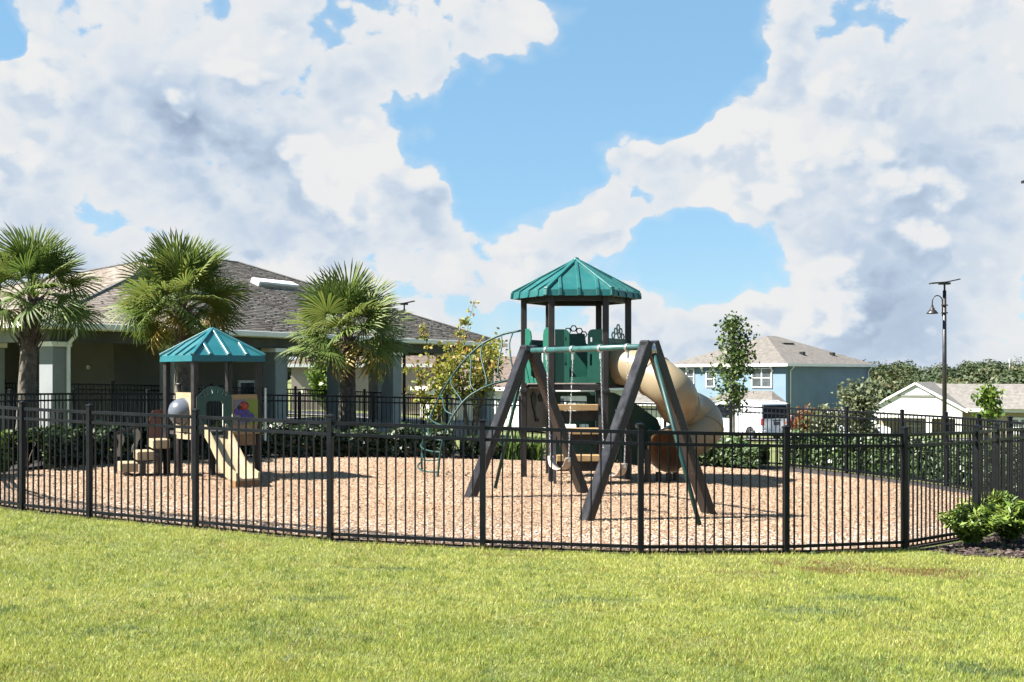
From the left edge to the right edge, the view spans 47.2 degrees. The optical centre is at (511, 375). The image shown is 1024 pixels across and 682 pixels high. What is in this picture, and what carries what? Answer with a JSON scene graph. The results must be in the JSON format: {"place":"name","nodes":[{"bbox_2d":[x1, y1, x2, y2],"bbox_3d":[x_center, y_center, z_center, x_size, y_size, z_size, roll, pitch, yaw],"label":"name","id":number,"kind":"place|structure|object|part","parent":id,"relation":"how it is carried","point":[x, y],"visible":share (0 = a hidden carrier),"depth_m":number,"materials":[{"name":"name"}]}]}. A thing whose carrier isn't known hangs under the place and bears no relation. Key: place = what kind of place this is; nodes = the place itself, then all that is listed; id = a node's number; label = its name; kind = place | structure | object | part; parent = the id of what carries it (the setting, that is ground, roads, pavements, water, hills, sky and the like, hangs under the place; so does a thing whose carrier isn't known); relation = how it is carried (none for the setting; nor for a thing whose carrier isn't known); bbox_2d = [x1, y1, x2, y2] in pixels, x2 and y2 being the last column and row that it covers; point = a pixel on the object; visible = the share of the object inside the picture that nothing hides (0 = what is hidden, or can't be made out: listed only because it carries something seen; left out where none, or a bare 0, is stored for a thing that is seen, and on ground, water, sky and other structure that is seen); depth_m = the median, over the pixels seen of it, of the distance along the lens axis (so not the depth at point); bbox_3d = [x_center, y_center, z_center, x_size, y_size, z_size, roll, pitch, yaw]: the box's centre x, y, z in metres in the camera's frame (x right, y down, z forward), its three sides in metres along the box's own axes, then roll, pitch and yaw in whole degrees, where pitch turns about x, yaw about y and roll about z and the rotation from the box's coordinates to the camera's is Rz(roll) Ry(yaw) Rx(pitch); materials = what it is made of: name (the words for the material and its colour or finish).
{"place":"outdoors","nodes":[
{"label":"outdoors","id":0,"kind":"place"},
{"bbox_2d":[0,379,1023,681],"bbox_3d":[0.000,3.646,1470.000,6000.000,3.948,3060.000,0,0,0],"label":"ground","id":1,"kind":"structure","parent":0,"point":[496,617],"depth_m":10.02,"materials":[{"name":"green plant"}]},
{"bbox_2d":[0,222,109,428],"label":"palm tree","id":2,"kind":"object","parent":1,"relation":"on","point":[33,258],"visible":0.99,"depth_m":23.76,"materials":[{"name":"green plant"}]},
{"bbox_2d":[98,226,256,398],"bbox_3d":[-7.832,-0.822,27.678,3.622,5.292,3.534,0,0,0],"label":"palm tree","id":3,"kind":"object","parent":1,"relation":"on","point":[183,268],"visible":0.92,"depth_m":27.23,"materials":[{"name":"green plant"}]},
{"bbox_2d":[0,259,507,435],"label":"pavilion","id":4,"kind":"structure","parent":1,"relation":"on","point":[109,356],"depth_m":35.51,"materials":[{"name":"concrete"}]},
{"bbox_2d":[5,380,38,427],"bbox_3d":[-13.073,0.821,30.178,3.054,1.484,0.076,0,0,30],"label":"metal fence","id":5,"kind":"object","parent":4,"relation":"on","point":[12,388],"visible":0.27,"depth_m":30.00,"materials":[{"name":"black metal"}]},
{"bbox_2d":[237,380,254,393],"bbox_3d":[-8.528,0.410,37.687,0.120,0.540,0.750,0,0,30],"label":"window","id":6,"kind":"structure","parent":4,"relation":"in","point":[240,383],"depth_m":37.57,"materials":[{"name":"grey glass"}]},
{"bbox_2d":[71,381,473,428],"bbox_3d":[-6.467,1.164,37.998,0.076,2.147,20.026,0,0,30],"label":"metal fence","id":7,"kind":"object","parent":1,"relation":"on","point":[295,389],"visible":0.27,"depth_m":34.99,"materials":[{"name":"black metal"}]},
{"bbox_2d":[301,357,326,416],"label":"young tree","id":8,"kind":"object","parent":1,"relation":"on","point":[319,379],"visible":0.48,"depth_m":55.66,"materials":[{"name":"green plant"}]},
{"bbox_2d":[274,257,415,430],"bbox_3d":[-4.166,-0.542,29.654,3.623,4.906,3.590,0,0,0],"label":"palm tree","id":9,"kind":"object","parent":1,"relation":"on","point":[344,297],"visible":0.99,"depth_m":29.09,"materials":[{"name":"green plant"}]},
{"bbox_2d":[288,355,466,413],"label":"house","id":10,"kind":"structure","parent":1,"relation":"on","point":[298,377],"depth_m":77.92,"materials":[{"name":"beige paint"}]},
{"bbox_2d":[288,357,496,380],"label":"tree line","id":11,"kind":"object","parent":1,"relation":"on","point":[289,373],"visible":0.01,"depth_m":420.81,"materials":[{"name":"green plant"}]},
{"bbox_2d":[396,300,414,420],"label":"solar lamp post","id":12,"kind":"object","parent":1,"relation":"on","point":[404,360],"visible":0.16,"depth_m":46.94,"materials":[{"name":"brown metal"}]},
{"bbox_2d":[402,351,463,424],"bbox_3d":[-2.079,0.653,32.691,1.704,2.705,1.648,0,0,37],"label":"crape myrtle","id":13,"kind":"object","parent":1,"relation":"on","point":[440,384],"visible":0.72,"depth_m":32.47,"materials":[{"name":"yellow plant"}]},
{"bbox_2d":[415,299,479,424],"bbox_3d":[-1.899,-0.115,34.045,1.904,4.338,1.404,0,0,0],"label":"crape myrtle","id":14,"kind":"object","parent":1,"relation":"on","point":[465,322],"visible":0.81,"depth_m":34.30,"materials":[{"name":"green plant"}]},
{"bbox_2d":[426,327,511,435],"bbox_3d":[-1.034,0.335,32.881,2.478,3.432,2.223,0,0,-25],"label":"crape myrtle","id":15,"kind":"object","parent":1,"relation":"on","point":[489,358],"visible":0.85,"depth_m":32.80,"materials":[{"name":"green plant"}]},
{"bbox_2d":[1,457,971,550],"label":"play surface","id":16,"kind":"object","parent":1,"relation":"on","point":[430,505],"visible":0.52,"depth_m":17.61,"materials":[{"name":"brown wood"}]},
{"bbox_2d":[116,327,266,487],"bbox_3d":[-5.395,1.086,20.373,2.472,3.928,3.109,0,0,-30],"label":"toddler playhouse","id":17,"kind":"object","parent":16,"relation":"on","point":[211,344],"visible":0.76,"depth_m":20.83,"materials":[{"name":"teal plastic"}]},
{"bbox_2d":[168,398,188,425],"bbox_3d":[-5.881,0.630,20.564,0.260,0.500,0.500,0,0,-39],"label":"bubble window","id":18,"kind":"structure","parent":17,"relation":"in","point":[180,406],"depth_m":20.45,"materials":[{"name":"silver plastic"}]},
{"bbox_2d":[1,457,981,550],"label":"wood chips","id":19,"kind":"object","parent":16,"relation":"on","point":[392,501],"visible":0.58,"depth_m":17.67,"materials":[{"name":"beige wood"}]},
{"bbox_2d":[417,257,723,483],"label":"play tower","id":20,"kind":"structure","parent":16,"relation":"on","point":[575,281],"depth_m":21.98,"materials":[{"name":"green plastic"}]},
{"bbox_2d":[464,340,715,525],"bbox_3d":[1.100,0.799,17.775,2.356,2.603,5.341,0,0,-32],"label":"swing frame","id":21,"kind":"object","parent":16,"relation":"on","point":[647,350],"visible":0.83,"depth_m":16.82,"materials":[{"name":"metal"}]},
{"bbox_2d":[546,361,572,469],"bbox_3d":[0.743,0.601,18.345,0.150,1.733,0.743,0,0,-32],"label":"belt swing","id":22,"kind":"object","parent":21,"relation":"hanging from","point":[566,464],"visible":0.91,"depth_m":18.37,"materials":[{"name":"metal"}]},
{"bbox_2d":[600,360,627,476],"bbox_3d":[1.490,0.601,17.152,0.150,1.733,0.681,0,0,-32],"label":"belt swing","id":23,"kind":"object","parent":21,"relation":"hanging from","point":[624,467],"visible":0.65,"depth_m":17.00,"materials":[{"name":"metal"}]},
{"bbox_2d":[0,451,985,553],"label":"planting bed","id":24,"kind":"object","parent":1,"relation":"on","point":[799,470],"visible":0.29,"depth_m":14.95,"materials":[{"name":"brown wood"}]},
{"bbox_2d":[1,429,12,473],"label":"hedge","id":25,"kind":"object","parent":24,"relation":"on","point":[2,452],"visible":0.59,"depth_m":20.22,"materials":[{"name":"green plant"}]},
{"bbox_2d":[3,419,133,470],"bbox_3d":[-8.552,1.328,22.681,1.263,0.923,2.897,0,0,19],"label":"hedge","id":26,"kind":"object","parent":24,"relation":"on","point":[105,445],"visible":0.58,"depth_m":22.35,"materials":[{"name":"green plant"}]},
{"bbox_2d":[131,418,312,460],"bbox_3d":[-6.360,1.396,25.551,4.242,0.936,1.198,0,0,-40],"label":"hedge","id":27,"kind":"object","parent":24,"relation":"on","point":[265,443],"visible":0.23,"depth_m":25.91,"materials":[{"name":"green plant"}]},
{"bbox_2d":[0,389,518,460],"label":"metal fence","id":28,"kind":"object","parent":24,"relation":"on","point":[8,400],"visible":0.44,"depth_m":27.82,"materials":[{"name":"black metal"}]},
{"bbox_2d":[309,421,455,457],"bbox_3d":[-3.037,1.508,27.343,3.522,0.874,1.300,0,0,-13],"label":"hedge","id":29,"kind":"object","parent":24,"relation":"on","point":[390,445],"visible":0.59,"depth_m":26.96,"materials":[{"name":"green plant"}]},
{"bbox_2d":[455,434,505,457],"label":"hedge","id":30,"kind":"object","parent":24,"relation":"on","point":[468,449],"visible":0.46,"depth_m":27.28,"materials":[{"name":"green plant"}]},
{"bbox_2d":[499,431,537,459],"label":"strap leaf plant","id":31,"kind":"object","parent":24,"relation":"on","point":[516,452],"visible":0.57,"depth_m":27.24,"materials":[{"name":"green plant"}]},
{"bbox_2d":[519,443,540,458],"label":"strap leaf plant","id":32,"kind":"object","parent":24,"relation":"on","point":[528,456],"visible":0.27,"depth_m":27.49,"materials":[{"name":"green plant"}]},
{"bbox_2d":[527,434,545,460],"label":"strap leaf plant","id":33,"kind":"object","parent":24,"relation":"on","point":[537,453],"visible":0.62,"depth_m":27.21,"materials":[{"name":"green plant"}]},
{"bbox_2d":[698,436,769,467],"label":"hedge","id":34,"kind":"object","parent":24,"relation":"on","point":[736,456],"visible":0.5,"depth_m":26.33,"materials":[{"name":"green plant"}]},
{"bbox_2d":[519,396,1023,499],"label":"metal fence","id":35,"kind":"object","parent":24,"relation":"on","point":[1010,422],"visible":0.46,"depth_m":24.70,"materials":[{"name":"black metal"}]},
{"bbox_2d":[0,401,1023,554],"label":"metal fence","id":36,"kind":"object","parent":1,"relation":"on","point":[991,442],"visible":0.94,"depth_m":13.82,"materials":[{"name":"black metal"}]},
{"bbox_2d":[410,356,623,427],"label":"house","id":37,"kind":"structure","parent":1,"relation":"on","point":[506,370],"depth_m":72.44,"materials":[{"name":"beige paint"}]},
{"bbox_2d":[517,396,518,420],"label":"window","id":38,"kind":"structure","parent":37,"relation":"in","point":[518,396],"depth_m":71.61,"materials":[{"name":"white paint"}]},
{"bbox_2d":[635,391,718,428],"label":"house","id":39,"kind":"structure","parent":1,"relation":"on","point":[640,398],"depth_m":85.95,"materials":[{"name":"beige paint"}]},
{"bbox_2d":[700,310,759,431],"bbox_3d":[7.321,0.170,39.080,1.913,4.676,2.170,0,0,0],"label":"young tree","id":40,"kind":"object","parent":1,"relation":"on","point":[740,357],"visible":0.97,"depth_m":38.85,"materials":[{"name":"green plant"}]},
{"bbox_2d":[716,399,791,438],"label":"parked van","id":41,"kind":"object","parent":1,"relation":"on","point":[756,425],"visible":0.39,"depth_m":61.12,"materials":[{"name":"white paint"}]},
{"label":"side window","id":42,"kind":"part","parent":41,"relation":"part of","materials":[{"name":"black glass"}]},
{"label":"rear window","id":43,"kind":"part","parent":41,"relation":"part of","materials":[{"name":"black glass"}]},
{"bbox_2d":[673,336,877,424],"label":"blue house","id":44,"kind":"structure","parent":1,"relation":"on","point":[794,374],"depth_m":96.53,"materials":[{"name":"paint"}]},
{"bbox_2d":[686,368,694,384],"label":"window","id":45,"kind":"structure","parent":44,"relation":"in","point":[691,374],"depth_m":100.27,"materials":[{"name":"white glass"}]},
{"bbox_2d":[706,371,714,386],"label":"window","id":46,"kind":"structure","parent":44,"relation":"in","point":[709,383],"depth_m":98.79,"materials":[{"name":"white paint"}]},
{"bbox_2d":[751,368,771,387],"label":"window","id":47,"kind":"structure","parent":44,"relation":"in","point":[763,379],"depth_m":94.68,"materials":[{"name":"white glass"}]},
{"bbox_2d":[783,403,817,432],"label":"red shrub","id":48,"kind":"object","parent":1,"relation":"on","point":[801,418],"visible":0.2,"depth_m":44.00,"materials":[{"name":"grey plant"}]},
{"bbox_2d":[797,401,858,432],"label":"olive shrub","id":49,"kind":"object","parent":1,"relation":"on","point":[824,421],"visible":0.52,"depth_m":42.78,"materials":[{"name":"green plant"}]},
{"bbox_2d":[831,377,891,432],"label":"feathery bush","id":50,"kind":"object","parent":1,"relation":"on","point":[858,399],"visible":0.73,"depth_m":45.79,"materials":[{"name":"green plant"}]},
{"bbox_2d":[778,429,1016,494],"bbox_3d":[8.344,1.715,24.291,1.645,0.986,8.306,0,0,-20],"label":"hedge","id":51,"kind":"object","parent":1,"relation":"on","point":[861,454],"visible":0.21,"depth_m":25.21,"materials":[{"name":"green plant"}]},
{"bbox_2d":[863,358,1023,420],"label":"woods","id":52,"kind":"object","parent":1,"relation":"on","point":[899,375],"visible":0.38,"depth_m":137.56,"materials":[{"name":"green plant"}]},
{"bbox_2d":[926,279,960,438],"bbox_3d":[12.847,-0.254,35.000,0.959,5.287,0.335,0,0,0],"label":"solar lamp post","id":53,"kind":"object","parent":1,"relation":"on","point":[932,310],"visible":0.88,"depth_m":34.95,"materials":[{"name":"brown metal"}]},
{"bbox_2d":[872,382,1023,433],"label":"white house","id":54,"kind":"structure","parent":1,"relation":"on","point":[923,398],"depth_m":91.84,"materials":[{"name":"beige paint"}]},
{"bbox_2d":[907,418,922,432],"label":"window","id":55,"kind":"structure","parent":54,"relation":"in","point":[915,419],"depth_m":93.83,"materials":[{"name":"glass"}]},
{"bbox_2d":[1013,417,1023,427],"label":"garage door","id":56,"kind":"structure","parent":54,"relation":"in","point":[1019,419],"depth_m":88.99,"materials":[{"name":"white paint"}]},
{"bbox_2d":[922,532,1023,558],"bbox_3d":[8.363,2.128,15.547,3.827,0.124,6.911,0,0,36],"label":"mulch bed","id":57,"kind":"object","parent":1,"relation":"on","point":[979,550],"visible":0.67,"depth_m":14.10,"materials":[{"name":"brown wood"}]},
{"bbox_2d":[936,501,1008,544],"bbox_3d":[5.633,1.806,14.343,0.848,0.533,0.880,0,0,0],"label":"leafy shrub","id":58,"kind":"object","parent":57,"relation":"on","point":[965,522],"visible":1,"depth_m":14.22,"materials":[{"name":"green plant"}]},
{"bbox_2d":[959,488,1023,509],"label":"leafy shrub","id":59,"kind":"object","parent":57,"relation":"on","point":[1002,497],"visible":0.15,"depth_m":15.78,"materials":[{"name":"green plant"}]},
{"bbox_2d":[981,499,1023,540],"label":"leafy shrub","id":60,"kind":"object","parent":57,"relation":"on","point":[1012,529],"visible":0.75,"depth_m":14.61,"materials":[{"name":"green plant"}]},
{"bbox_2d":[969,380,1005,425],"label":"young tree","id":61,"kind":"object","parent":1,"relation":"on","point":[988,401],"visible":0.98,"depth_m":45.87,"materials":[{"name":"green plant"}]},
{"bbox_2d":[0,0,1023,369],"label":"sky","id":62,"kind":"structure","parent":0,"point":[806,170],"materials":[{"name":"blue"}]},
{"bbox_2d":[288,413,922,439],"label":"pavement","id":63,"kind":"structure","parent":0,"point":[545,431],"depth_m":56.88,"materials":[{"name":"concrete"}]},
{"bbox_2d":[288,411,983,439],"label":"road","id":64,"kind":"structure","parent":0,"point":[322,412],"depth_m":64.44,"materials":[{"name":"grey asphalt"}]},
{"bbox_2d":[793,407,889,432],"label":"parked car","id":65,"kind":"object","parent":64,"relation":"on","point":[882,426],"visible":0.08,"depth_m":58.86,"materials":[{"name":"white paint"}]}
]}

